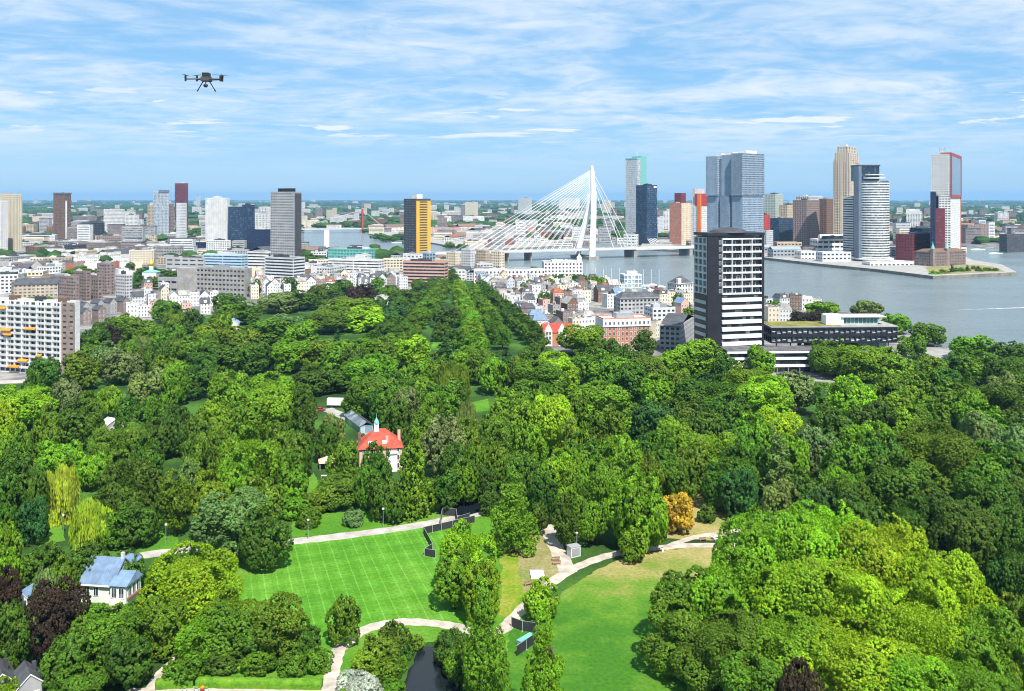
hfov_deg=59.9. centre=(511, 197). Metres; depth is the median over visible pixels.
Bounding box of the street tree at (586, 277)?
[584,275,598,281]
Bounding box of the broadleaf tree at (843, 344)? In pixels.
[830,337,859,349]
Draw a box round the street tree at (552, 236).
[544,234,559,239]
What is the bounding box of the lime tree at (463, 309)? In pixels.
[460,305,478,314]
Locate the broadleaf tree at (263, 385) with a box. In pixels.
[240,371,295,417]
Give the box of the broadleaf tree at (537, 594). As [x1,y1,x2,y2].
[522,575,560,619]
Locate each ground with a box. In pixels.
[0,200,1023,382]
[0,280,1023,690]
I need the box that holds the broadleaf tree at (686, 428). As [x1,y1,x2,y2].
[656,413,693,436]
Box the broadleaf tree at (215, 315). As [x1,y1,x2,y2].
[208,311,225,322]
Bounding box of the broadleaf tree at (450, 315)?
[432,305,462,327]
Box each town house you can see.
[0,259,9,265]
[31,260,42,269]
[61,260,73,269]
[70,254,77,260]
[73,260,84,267]
[78,252,86,262]
[80,301,89,309]
[80,307,90,324]
[84,262,91,268]
[86,254,93,262]
[90,298,103,314]
[91,303,105,322]
[92,260,100,269]
[93,254,98,260]
[103,298,116,313]
[106,252,113,259]
[111,260,119,269]
[113,251,120,260]
[115,267,128,273]
[115,296,129,312]
[120,254,128,260]
[120,260,131,267]
[126,301,137,316]
[131,291,143,303]
[132,260,141,269]
[138,303,149,316]
[141,279,152,290]
[141,287,151,300]
[146,291,155,303]
[150,299,159,316]
[158,284,168,299]
[159,281,168,288]
[167,290,178,302]
[177,290,189,304]
[181,300,190,312]
[190,290,198,306]
[199,289,209,298]
[199,297,210,313]
[208,289,217,305]
[250,283,258,298]
[251,266,260,276]
[255,270,263,283]
[262,277,269,292]
[265,281,275,295]
[267,274,273,280]
[272,278,279,291]
[280,278,288,291]
[283,282,290,292]
[298,277,306,291]
[305,264,310,273]
[306,275,315,290]
[310,264,321,272]
[310,272,318,278]
[316,277,325,285]
[317,274,324,278]
[326,277,334,288]
[333,271,339,278]
[334,276,343,282]
[340,269,348,275]
[346,277,353,285]
[348,271,356,280]
[357,273,365,285]
[361,277,369,286]
[369,274,376,281]
[375,271,384,276]
[378,273,386,286]
[386,269,395,276]
[386,272,395,287]
[390,268,399,273]
[396,273,402,284]
[398,275,407,288]
[476,271,485,281]
[483,275,492,280]
[492,274,500,279]
[495,283,506,289]
[498,277,506,283]
[499,270,507,277]
[499,289,512,294]
[503,291,514,299]
[505,293,519,299]
[507,275,514,288]
[512,287,521,298]
[513,275,522,279]
[515,279,525,286]
[519,286,532,298]
[519,303,534,309]
[523,293,535,303]
[527,272,535,280]
[527,309,542,318]
[530,283,540,290]
[531,314,547,321]
[533,277,541,289]
[533,289,540,303]
[534,303,542,311]
[538,297,549,311]
[542,280,551,289]
[543,311,552,320]
[545,274,555,282]
[546,283,557,290]
[548,302,559,313]
[548,315,563,322]
[550,288,563,301]
[554,295,564,309]
[556,282,566,289]
[556,308,572,322]
[559,278,570,286]
[561,296,577,311]
[563,274,571,281]
[563,288,572,296]
[568,315,581,328]
[570,281,577,286]
[570,288,581,293]
[572,293,585,299]
[573,311,582,316]
[576,276,587,288]
[576,299,588,309]
[577,309,594,316]
[578,315,594,330]
[580,288,590,302]
[588,279,596,284]
[588,284,596,297]
[593,284,607,302]
[602,291,615,307]
[606,279,618,287]
[606,285,613,291]
[610,288,622,294]
[619,282,625,291]
[625,288,637,291]
[642,287,653,291]
[650,318,662,337]
[652,289,667,302]
[666,290,674,304]
[668,288,683,296]
[674,297,688,312]
[684,291,692,303]
[764,295,772,304]
[764,304,779,320]
[772,292,789,304]
[776,303,791,320]
[789,292,801,309]
[802,295,812,309]
[813,297,821,303]
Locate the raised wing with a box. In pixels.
[764,314,897,351]
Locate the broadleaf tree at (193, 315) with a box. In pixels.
[174,308,204,332]
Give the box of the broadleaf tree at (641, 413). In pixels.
[630,398,678,451]
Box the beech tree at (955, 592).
[886,542,998,640]
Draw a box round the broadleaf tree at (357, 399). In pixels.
[340,374,386,415]
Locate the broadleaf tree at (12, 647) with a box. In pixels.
[0,630,24,666]
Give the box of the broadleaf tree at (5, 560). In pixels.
[0,545,22,579]
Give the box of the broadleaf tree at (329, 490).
[312,482,339,510]
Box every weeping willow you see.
[45,463,82,528]
[68,496,112,550]
[125,336,150,371]
[433,359,470,400]
[456,399,477,434]
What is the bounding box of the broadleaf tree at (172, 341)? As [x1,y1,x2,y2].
[167,332,192,359]
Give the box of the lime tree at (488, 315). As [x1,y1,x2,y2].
[482,308,496,326]
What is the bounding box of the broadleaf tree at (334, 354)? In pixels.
[321,342,349,369]
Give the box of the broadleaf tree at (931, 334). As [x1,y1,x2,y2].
[908,322,946,345]
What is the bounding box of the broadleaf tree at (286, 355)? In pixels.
[268,338,314,371]
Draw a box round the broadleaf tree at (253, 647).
[238,619,277,656]
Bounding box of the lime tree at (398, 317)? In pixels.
[389,310,405,325]
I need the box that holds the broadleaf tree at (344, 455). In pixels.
[325,439,358,481]
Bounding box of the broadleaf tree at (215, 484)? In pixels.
[189,468,230,528]
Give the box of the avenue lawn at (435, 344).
[431,338,466,349]
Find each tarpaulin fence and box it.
[423,515,474,558]
[439,508,469,522]
[510,616,535,655]
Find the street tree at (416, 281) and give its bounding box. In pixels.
[410,278,425,288]
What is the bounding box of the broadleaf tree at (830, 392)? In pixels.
[813,377,866,418]
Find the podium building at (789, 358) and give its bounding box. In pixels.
[719,345,829,372]
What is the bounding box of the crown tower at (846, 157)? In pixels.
[833,144,859,233]
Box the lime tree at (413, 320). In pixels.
[398,314,421,334]
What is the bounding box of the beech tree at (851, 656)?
[782,613,904,690]
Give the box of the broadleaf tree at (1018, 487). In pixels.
[999,469,1023,523]
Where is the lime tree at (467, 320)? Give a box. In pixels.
[463,315,479,325]
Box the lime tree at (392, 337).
[382,332,398,346]
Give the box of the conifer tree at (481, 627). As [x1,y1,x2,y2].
[457,574,511,690]
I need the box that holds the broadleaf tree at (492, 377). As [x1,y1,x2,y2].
[477,355,507,393]
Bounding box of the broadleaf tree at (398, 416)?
[382,398,412,443]
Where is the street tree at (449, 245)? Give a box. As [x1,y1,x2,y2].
[442,242,454,248]
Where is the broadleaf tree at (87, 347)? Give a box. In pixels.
[77,337,105,367]
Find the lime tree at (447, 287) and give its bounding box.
[435,281,449,294]
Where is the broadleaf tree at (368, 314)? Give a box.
[342,305,385,332]
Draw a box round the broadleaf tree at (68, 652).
[39,626,94,690]
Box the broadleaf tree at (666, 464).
[656,451,679,495]
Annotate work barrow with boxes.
[516,632,531,644]
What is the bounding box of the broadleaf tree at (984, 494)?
[951,467,1021,535]
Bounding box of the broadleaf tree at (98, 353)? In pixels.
[90,340,121,374]
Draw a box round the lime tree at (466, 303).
[458,302,475,310]
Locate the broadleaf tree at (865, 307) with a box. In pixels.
[849,300,884,313]
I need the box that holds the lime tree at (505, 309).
[500,303,516,320]
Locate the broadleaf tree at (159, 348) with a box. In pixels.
[143,338,169,370]
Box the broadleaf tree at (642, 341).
[630,329,657,354]
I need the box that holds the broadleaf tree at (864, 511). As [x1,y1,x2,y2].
[835,489,887,535]
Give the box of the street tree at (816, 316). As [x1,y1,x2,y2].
[808,311,823,320]
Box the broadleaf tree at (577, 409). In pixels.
[569,387,597,430]
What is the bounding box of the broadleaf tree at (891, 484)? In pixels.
[858,452,938,520]
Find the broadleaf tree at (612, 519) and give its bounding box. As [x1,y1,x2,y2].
[604,465,659,540]
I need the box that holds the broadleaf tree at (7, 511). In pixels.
[0,495,16,544]
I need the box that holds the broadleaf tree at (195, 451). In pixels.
[181,432,207,473]
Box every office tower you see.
[154,190,168,234]
[169,203,173,232]
[228,206,243,245]
[242,203,254,239]
[625,156,646,232]
[636,183,657,244]
[843,196,853,256]
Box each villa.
[357,413,403,471]
[667,276,693,292]
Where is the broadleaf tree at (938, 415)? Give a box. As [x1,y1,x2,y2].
[911,395,950,430]
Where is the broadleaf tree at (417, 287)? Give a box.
[408,281,432,291]
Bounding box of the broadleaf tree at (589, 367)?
[570,346,610,383]
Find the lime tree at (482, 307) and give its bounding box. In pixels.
[477,302,491,318]
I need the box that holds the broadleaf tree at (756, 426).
[734,411,773,466]
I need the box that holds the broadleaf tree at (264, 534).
[237,505,293,570]
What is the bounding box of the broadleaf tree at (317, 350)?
[296,339,332,369]
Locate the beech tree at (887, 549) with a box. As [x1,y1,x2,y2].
[835,512,943,603]
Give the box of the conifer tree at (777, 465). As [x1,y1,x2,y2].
[758,420,792,503]
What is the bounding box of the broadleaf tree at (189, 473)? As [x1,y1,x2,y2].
[178,457,202,514]
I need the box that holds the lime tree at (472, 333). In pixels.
[462,328,489,345]
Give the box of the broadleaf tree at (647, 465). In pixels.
[637,451,664,490]
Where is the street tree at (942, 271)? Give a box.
[939,269,949,273]
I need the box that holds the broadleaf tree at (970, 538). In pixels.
[926,501,1000,589]
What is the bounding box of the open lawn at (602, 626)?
[503,547,730,690]
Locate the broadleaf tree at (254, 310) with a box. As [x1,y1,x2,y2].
[230,301,263,324]
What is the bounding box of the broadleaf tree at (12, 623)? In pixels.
[0,597,33,670]
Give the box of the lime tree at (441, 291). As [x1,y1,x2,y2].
[433,285,447,299]
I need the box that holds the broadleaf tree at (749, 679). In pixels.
[720,650,785,690]
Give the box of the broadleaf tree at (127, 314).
[119,312,141,320]
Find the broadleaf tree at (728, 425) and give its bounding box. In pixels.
[716,415,755,442]
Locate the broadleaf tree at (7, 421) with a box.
[0,396,19,432]
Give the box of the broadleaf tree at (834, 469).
[819,463,853,495]
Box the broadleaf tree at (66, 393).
[52,377,81,414]
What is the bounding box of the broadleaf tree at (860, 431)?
[839,419,897,449]
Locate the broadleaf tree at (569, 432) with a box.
[557,417,590,456]
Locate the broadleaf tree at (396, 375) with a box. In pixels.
[388,370,409,384]
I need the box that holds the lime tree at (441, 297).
[427,288,443,301]
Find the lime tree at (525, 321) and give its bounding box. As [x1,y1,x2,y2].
[515,316,530,335]
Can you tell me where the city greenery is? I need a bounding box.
[0,223,999,261]
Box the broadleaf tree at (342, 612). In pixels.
[324,594,361,644]
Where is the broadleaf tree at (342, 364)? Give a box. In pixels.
[335,358,361,378]
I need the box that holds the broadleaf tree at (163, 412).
[156,402,178,450]
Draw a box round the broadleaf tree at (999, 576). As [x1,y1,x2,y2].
[985,551,1023,602]
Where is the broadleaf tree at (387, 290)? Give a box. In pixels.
[378,284,399,298]
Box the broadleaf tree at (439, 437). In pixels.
[421,413,467,475]
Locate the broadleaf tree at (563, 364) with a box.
[534,351,579,392]
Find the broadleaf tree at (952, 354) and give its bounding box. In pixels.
[945,350,971,376]
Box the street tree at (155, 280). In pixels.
[147,276,159,286]
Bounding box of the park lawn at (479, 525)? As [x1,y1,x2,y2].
[199,506,555,690]
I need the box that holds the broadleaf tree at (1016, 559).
[986,538,1023,602]
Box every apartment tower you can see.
[0,192,21,251]
[0,201,7,249]
[53,192,71,238]
[148,203,153,225]
[175,182,187,229]
[176,202,186,237]
[197,196,199,205]
[205,196,229,241]
[271,188,300,256]
[404,194,430,252]
[465,201,477,215]
[518,197,531,213]
[559,198,579,209]
[602,200,610,210]
[657,215,663,232]
[664,210,668,230]
[669,193,690,244]
[691,189,707,245]
[764,193,782,217]
[779,203,792,217]
[793,198,819,245]
[819,197,832,234]
[906,209,921,226]
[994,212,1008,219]
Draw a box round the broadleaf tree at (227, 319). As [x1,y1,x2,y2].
[219,312,232,337]
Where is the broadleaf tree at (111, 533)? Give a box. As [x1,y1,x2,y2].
[98,509,132,547]
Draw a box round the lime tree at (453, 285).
[449,278,464,290]
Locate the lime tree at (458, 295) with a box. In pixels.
[453,290,469,303]
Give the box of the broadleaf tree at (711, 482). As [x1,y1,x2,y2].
[700,460,733,510]
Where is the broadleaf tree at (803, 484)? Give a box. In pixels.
[789,467,835,502]
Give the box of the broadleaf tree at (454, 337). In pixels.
[445,327,466,348]
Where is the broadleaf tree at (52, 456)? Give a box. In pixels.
[33,439,82,473]
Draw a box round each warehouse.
[961,223,987,242]
[999,232,1023,252]
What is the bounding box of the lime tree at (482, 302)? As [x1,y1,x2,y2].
[476,299,495,310]
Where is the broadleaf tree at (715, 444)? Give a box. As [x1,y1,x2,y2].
[676,431,739,470]
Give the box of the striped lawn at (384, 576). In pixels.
[241,528,474,649]
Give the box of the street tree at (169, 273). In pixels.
[159,270,176,276]
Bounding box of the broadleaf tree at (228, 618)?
[196,598,270,661]
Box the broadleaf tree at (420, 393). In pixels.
[407,378,428,408]
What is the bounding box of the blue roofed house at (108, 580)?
[79,552,143,608]
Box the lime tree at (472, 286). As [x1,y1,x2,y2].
[469,283,481,291]
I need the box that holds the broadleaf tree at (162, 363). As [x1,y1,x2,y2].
[149,354,177,373]
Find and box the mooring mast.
[324,230,328,247]
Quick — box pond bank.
[398,642,463,690]
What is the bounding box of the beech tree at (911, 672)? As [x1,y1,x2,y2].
[854,651,961,690]
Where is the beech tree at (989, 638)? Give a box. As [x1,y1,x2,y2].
[937,604,1023,690]
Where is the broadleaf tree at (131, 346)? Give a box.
[116,338,140,357]
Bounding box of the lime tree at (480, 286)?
[478,282,488,288]
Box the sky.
[0,0,1023,199]
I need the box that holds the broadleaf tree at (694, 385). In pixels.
[674,371,747,409]
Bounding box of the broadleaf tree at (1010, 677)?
[974,653,1020,690]
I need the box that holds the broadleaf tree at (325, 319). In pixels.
[303,305,362,331]
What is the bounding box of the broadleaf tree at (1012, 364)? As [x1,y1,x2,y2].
[977,354,1023,382]
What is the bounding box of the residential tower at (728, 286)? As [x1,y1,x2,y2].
[693,227,764,357]
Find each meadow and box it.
[140,513,177,558]
[291,473,448,537]
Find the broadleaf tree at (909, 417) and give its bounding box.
[886,404,940,455]
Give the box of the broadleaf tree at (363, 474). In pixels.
[354,462,382,509]
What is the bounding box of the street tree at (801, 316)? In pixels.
[789,311,812,320]
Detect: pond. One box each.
[404,646,459,690]
[436,497,499,515]
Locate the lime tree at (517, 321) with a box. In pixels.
[513,313,528,335]
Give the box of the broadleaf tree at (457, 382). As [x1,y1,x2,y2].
[433,377,465,407]
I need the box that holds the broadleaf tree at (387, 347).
[368,336,400,366]
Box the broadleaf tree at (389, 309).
[376,303,407,320]
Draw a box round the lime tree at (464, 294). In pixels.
[454,292,470,305]
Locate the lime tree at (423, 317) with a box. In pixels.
[406,307,427,326]
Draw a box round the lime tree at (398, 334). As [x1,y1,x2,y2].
[391,328,407,339]
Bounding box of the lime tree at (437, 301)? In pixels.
[425,293,439,307]
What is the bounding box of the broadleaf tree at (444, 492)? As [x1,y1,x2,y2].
[427,470,461,509]
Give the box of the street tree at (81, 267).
[68,265,88,272]
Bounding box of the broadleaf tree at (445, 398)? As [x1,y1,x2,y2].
[420,382,459,422]
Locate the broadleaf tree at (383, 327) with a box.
[376,321,398,336]
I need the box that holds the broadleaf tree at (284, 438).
[264,420,306,476]
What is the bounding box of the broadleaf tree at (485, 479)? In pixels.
[471,462,497,498]
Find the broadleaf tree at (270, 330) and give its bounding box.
[243,317,292,343]
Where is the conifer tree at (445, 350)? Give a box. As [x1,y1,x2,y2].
[431,337,455,362]
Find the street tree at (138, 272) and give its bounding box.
[132,268,147,277]
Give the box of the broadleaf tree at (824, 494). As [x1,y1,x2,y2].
[797,484,836,522]
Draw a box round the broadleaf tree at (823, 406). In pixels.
[807,403,848,439]
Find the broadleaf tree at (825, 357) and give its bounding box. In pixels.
[807,339,857,376]
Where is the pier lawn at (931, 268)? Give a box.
[924,265,1002,274]
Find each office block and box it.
[82,221,104,234]
[125,213,138,224]
[153,243,183,259]
[158,277,176,292]
[166,256,205,269]
[177,264,250,296]
[196,241,205,248]
[203,252,247,267]
[206,238,230,251]
[247,227,270,249]
[247,250,270,267]
[328,246,374,258]
[328,256,383,273]
[355,253,370,256]
[403,252,422,260]
[419,250,435,260]
[620,271,641,287]
[624,232,637,246]
[764,213,769,229]
[764,229,772,245]
[770,217,792,241]
[796,195,822,199]
[896,232,929,260]
[909,226,929,232]
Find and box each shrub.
[0,676,20,690]
[161,650,205,687]
[203,644,243,676]
[240,649,277,677]
[276,650,306,677]
[281,491,309,521]
[286,624,321,662]
[294,504,321,529]
[302,492,326,515]
[304,645,334,674]
[335,668,384,690]
[342,506,363,528]
[350,647,387,677]
[360,631,400,679]
[374,649,403,682]
[377,619,411,649]
[381,677,405,690]
[389,670,402,679]
[396,655,407,672]
[400,641,414,660]
[407,633,425,650]
[433,626,472,665]
[433,639,439,652]
[439,628,464,663]
[442,642,468,682]
[449,665,459,682]
[452,657,473,690]
[478,490,503,516]
[697,503,715,523]
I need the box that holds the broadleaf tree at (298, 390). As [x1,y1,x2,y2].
[291,382,316,417]
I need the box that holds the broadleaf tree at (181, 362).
[164,360,192,392]
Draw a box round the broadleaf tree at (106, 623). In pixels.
[66,601,147,675]
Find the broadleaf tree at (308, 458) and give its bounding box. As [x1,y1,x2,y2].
[285,419,312,472]
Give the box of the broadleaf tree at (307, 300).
[284,289,323,309]
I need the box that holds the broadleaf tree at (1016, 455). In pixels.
[994,440,1023,484]
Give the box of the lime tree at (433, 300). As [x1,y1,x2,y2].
[422,295,437,308]
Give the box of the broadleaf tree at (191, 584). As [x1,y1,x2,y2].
[135,540,243,631]
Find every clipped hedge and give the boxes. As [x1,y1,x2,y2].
[155,677,194,689]
[172,663,244,672]
[195,676,322,689]
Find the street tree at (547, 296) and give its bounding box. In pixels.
[536,291,551,302]
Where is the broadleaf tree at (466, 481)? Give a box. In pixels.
[450,457,478,504]
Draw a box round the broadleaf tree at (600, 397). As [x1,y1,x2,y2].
[563,379,636,433]
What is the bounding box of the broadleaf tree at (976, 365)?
[953,350,1001,383]
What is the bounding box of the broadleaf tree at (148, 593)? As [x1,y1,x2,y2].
[126,588,167,634]
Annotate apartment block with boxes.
[59,273,78,299]
[73,268,90,300]
[91,272,102,298]
[97,260,114,294]
[104,209,124,231]
[115,270,131,297]
[255,212,270,228]
[259,206,270,213]
[446,250,459,265]
[461,246,474,267]
[476,248,489,262]
[491,249,504,267]
[614,291,658,313]
[644,302,675,319]
[659,313,693,350]
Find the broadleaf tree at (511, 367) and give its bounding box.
[506,355,533,388]
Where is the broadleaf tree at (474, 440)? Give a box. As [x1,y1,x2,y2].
[465,436,495,471]
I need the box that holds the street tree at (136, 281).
[132,275,144,287]
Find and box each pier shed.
[764,245,769,252]
[768,247,801,256]
[773,242,801,246]
[795,250,815,258]
[816,251,850,261]
[862,260,912,265]
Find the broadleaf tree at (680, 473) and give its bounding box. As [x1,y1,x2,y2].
[666,459,698,502]
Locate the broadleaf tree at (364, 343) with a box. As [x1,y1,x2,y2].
[320,338,379,361]
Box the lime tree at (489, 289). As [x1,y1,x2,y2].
[485,287,496,298]
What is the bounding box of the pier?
[640,239,1016,278]
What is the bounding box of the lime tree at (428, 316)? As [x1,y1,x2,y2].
[412,305,431,322]
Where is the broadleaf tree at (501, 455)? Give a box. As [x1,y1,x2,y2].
[482,428,515,490]
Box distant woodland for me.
[22,200,1023,212]
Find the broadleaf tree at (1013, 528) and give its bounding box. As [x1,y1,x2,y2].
[982,503,1023,557]
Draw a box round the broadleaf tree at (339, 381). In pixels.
[316,364,354,392]
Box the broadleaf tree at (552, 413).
[528,393,577,456]
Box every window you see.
[93,587,98,595]
[111,587,116,597]
[118,588,123,598]
[128,584,130,596]
[132,581,135,593]
[136,578,139,590]
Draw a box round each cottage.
[0,657,14,684]
[13,660,43,690]
[21,583,33,606]
[98,417,123,430]
[232,317,240,329]
[374,294,388,303]
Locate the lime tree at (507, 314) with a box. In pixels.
[504,307,521,321]
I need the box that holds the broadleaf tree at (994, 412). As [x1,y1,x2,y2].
[958,399,1009,431]
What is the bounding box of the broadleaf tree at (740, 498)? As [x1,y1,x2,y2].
[719,467,759,517]
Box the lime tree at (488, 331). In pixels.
[485,317,502,335]
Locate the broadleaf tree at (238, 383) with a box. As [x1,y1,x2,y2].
[207,368,251,416]
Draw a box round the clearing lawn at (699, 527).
[659,491,728,539]
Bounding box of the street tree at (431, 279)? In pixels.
[427,276,440,283]
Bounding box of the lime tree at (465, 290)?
[454,287,470,299]
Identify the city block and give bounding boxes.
[0,254,35,260]
[0,266,21,272]
[0,266,33,269]
[0,271,24,292]
[11,260,45,265]
[11,277,33,294]
[12,251,28,253]
[14,277,58,297]
[22,223,37,232]
[22,233,57,240]
[22,241,40,245]
[22,268,48,275]
[25,244,61,251]
[25,276,50,277]
[30,254,47,259]
[32,216,52,221]
[33,260,52,262]
[37,263,60,273]
[41,241,57,245]
[42,272,65,276]
[44,255,73,262]
[46,261,64,270]
[58,239,81,245]
[64,243,86,249]
[71,220,89,223]
[73,215,97,220]
[75,249,96,253]
[78,240,119,248]
[96,234,121,240]
[96,248,132,253]
[129,244,148,248]
[129,247,155,263]
[145,234,157,240]
[145,240,159,244]
[158,254,181,263]
[164,232,187,237]
[190,235,204,241]
[223,248,249,253]
[250,246,270,250]
[301,220,318,227]
[301,247,318,250]
[305,260,325,264]
[308,246,325,250]
[308,258,327,261]
[311,249,326,258]
[317,263,346,274]
[330,217,346,222]
[334,214,353,217]
[346,219,360,221]
[373,218,387,223]
[383,256,402,269]
[384,224,403,228]
[388,227,400,230]
[391,252,403,257]
[431,227,440,232]
[435,257,447,260]
[441,215,467,221]
[442,211,459,214]
[443,235,459,241]
[446,226,459,230]
[448,266,471,278]
[448,267,464,279]
[455,232,465,237]
[456,224,476,229]
[463,239,485,244]
[467,268,481,280]
[468,215,483,220]
[469,227,484,231]
[475,261,492,266]
[479,230,491,234]
[483,226,491,229]
[488,238,513,244]
[505,224,514,230]
[514,237,538,243]
[515,219,537,225]
[515,225,535,231]
[519,214,535,216]
[539,230,559,236]
[546,215,574,218]
[550,232,563,238]
[604,215,616,219]
[686,239,690,245]
[961,214,978,216]
[979,214,993,216]
[1005,224,1023,227]
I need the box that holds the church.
[142,258,160,280]
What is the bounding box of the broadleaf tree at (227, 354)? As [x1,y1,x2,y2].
[197,338,245,369]
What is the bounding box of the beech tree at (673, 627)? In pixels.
[639,596,706,676]
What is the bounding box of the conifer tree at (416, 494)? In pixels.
[393,421,435,521]
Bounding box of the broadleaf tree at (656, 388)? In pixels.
[639,373,675,407]
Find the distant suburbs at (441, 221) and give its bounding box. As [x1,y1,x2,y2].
[22,209,1015,232]
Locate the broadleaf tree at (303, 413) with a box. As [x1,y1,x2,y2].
[291,394,317,440]
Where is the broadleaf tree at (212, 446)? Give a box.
[202,424,233,479]
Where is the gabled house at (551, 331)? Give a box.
[541,323,571,345]
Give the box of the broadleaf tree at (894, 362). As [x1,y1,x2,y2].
[871,346,914,381]
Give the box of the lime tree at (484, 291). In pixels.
[482,286,490,295]
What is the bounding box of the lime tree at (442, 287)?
[436,283,447,295]
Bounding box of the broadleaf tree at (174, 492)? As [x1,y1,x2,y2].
[157,467,191,536]
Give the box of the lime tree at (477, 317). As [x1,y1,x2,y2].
[461,311,482,327]
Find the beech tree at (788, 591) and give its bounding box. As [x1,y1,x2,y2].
[744,555,852,626]
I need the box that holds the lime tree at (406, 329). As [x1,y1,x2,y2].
[393,322,413,339]
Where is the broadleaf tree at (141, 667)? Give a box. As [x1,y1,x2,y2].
[99,628,153,688]
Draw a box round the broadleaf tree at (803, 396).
[776,370,816,412]
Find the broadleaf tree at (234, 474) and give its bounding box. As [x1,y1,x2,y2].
[218,449,259,500]
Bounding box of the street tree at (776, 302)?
[766,300,778,304]
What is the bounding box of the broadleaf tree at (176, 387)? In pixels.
[161,361,189,404]
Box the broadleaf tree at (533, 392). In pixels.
[519,380,556,419]
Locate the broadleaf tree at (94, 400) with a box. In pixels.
[77,389,104,427]
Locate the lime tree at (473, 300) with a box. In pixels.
[472,294,487,304]
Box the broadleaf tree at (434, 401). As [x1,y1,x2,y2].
[421,393,444,426]
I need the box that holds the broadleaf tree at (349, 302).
[321,296,382,310]
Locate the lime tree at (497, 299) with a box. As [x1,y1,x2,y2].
[492,294,502,310]
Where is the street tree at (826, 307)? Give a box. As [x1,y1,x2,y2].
[804,301,839,312]
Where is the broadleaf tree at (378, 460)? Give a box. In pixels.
[360,440,392,481]
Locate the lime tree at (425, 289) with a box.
[422,286,432,294]
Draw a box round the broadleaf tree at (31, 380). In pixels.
[20,365,41,389]
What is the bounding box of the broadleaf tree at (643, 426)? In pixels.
[630,399,663,441]
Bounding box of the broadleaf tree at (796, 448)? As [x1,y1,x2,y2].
[773,432,809,480]
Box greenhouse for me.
[344,410,372,432]
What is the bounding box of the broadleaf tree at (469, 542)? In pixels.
[439,518,497,584]
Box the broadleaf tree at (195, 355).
[185,345,218,372]
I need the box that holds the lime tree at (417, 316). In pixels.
[403,312,421,329]
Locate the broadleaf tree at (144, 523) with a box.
[112,501,163,546]
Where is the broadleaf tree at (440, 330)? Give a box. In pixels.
[431,321,450,339]
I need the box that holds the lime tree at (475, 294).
[473,291,486,299]
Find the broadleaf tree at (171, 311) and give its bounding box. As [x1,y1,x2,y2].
[164,309,189,330]
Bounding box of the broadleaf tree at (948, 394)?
[931,380,981,423]
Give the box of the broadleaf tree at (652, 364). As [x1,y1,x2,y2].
[627,351,671,381]
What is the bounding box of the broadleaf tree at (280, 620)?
[245,590,309,656]
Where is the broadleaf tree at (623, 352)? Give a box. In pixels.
[611,343,637,361]
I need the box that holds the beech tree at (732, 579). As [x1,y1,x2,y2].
[685,544,780,642]
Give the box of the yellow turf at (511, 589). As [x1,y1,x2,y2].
[498,550,523,617]
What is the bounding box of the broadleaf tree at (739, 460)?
[718,444,757,488]
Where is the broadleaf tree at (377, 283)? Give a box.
[370,277,384,294]
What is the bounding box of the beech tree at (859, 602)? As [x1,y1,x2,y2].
[800,558,906,639]
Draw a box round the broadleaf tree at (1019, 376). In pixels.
[1008,370,1023,398]
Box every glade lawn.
[30,523,64,544]
[122,398,186,409]
[472,399,489,411]
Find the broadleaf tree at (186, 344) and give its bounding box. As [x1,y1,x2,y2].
[173,335,216,364]
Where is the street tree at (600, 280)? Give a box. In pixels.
[596,276,606,284]
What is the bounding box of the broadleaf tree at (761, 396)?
[734,374,793,420]
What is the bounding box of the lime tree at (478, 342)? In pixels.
[468,331,490,353]
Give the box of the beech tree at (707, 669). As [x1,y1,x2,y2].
[668,607,771,690]
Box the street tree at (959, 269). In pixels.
[954,267,965,271]
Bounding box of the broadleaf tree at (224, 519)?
[187,485,267,558]
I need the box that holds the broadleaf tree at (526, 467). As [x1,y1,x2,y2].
[502,450,536,510]
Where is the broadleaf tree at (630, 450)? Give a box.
[595,432,641,478]
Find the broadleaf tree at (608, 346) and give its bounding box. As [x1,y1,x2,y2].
[594,337,617,366]
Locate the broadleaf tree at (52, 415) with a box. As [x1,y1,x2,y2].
[38,402,64,443]
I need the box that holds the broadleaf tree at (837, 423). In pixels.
[805,406,854,451]
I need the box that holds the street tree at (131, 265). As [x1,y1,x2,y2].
[124,262,135,269]
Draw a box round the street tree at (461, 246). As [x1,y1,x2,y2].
[455,244,468,249]
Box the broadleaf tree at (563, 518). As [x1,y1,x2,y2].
[551,492,581,548]
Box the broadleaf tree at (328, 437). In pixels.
[313,423,340,458]
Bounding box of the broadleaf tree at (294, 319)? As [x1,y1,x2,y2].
[270,313,304,335]
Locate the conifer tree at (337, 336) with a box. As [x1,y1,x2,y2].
[333,329,340,341]
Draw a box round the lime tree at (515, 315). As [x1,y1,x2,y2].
[506,310,522,327]
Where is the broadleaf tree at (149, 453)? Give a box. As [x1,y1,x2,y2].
[131,435,164,476]
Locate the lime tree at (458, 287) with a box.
[452,284,467,293]
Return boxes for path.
[129,686,326,690]
[140,511,485,557]
[146,653,183,687]
[321,408,366,434]
[323,543,735,690]
[534,503,576,571]
[660,529,740,549]
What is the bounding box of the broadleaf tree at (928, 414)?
[892,404,941,447]
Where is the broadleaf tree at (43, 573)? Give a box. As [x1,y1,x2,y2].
[27,565,57,624]
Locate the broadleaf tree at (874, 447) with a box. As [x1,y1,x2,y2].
[854,429,907,487]
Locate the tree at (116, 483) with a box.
[92,445,157,511]
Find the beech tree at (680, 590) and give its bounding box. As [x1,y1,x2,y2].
[649,564,731,621]
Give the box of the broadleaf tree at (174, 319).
[161,314,185,330]
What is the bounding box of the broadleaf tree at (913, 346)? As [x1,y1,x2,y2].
[896,332,927,358]
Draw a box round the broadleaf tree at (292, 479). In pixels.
[277,461,308,497]
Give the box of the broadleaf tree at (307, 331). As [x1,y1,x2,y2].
[284,319,318,344]
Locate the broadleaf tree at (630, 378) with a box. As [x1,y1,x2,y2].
[606,363,647,402]
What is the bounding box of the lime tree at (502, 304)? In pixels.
[497,299,512,320]

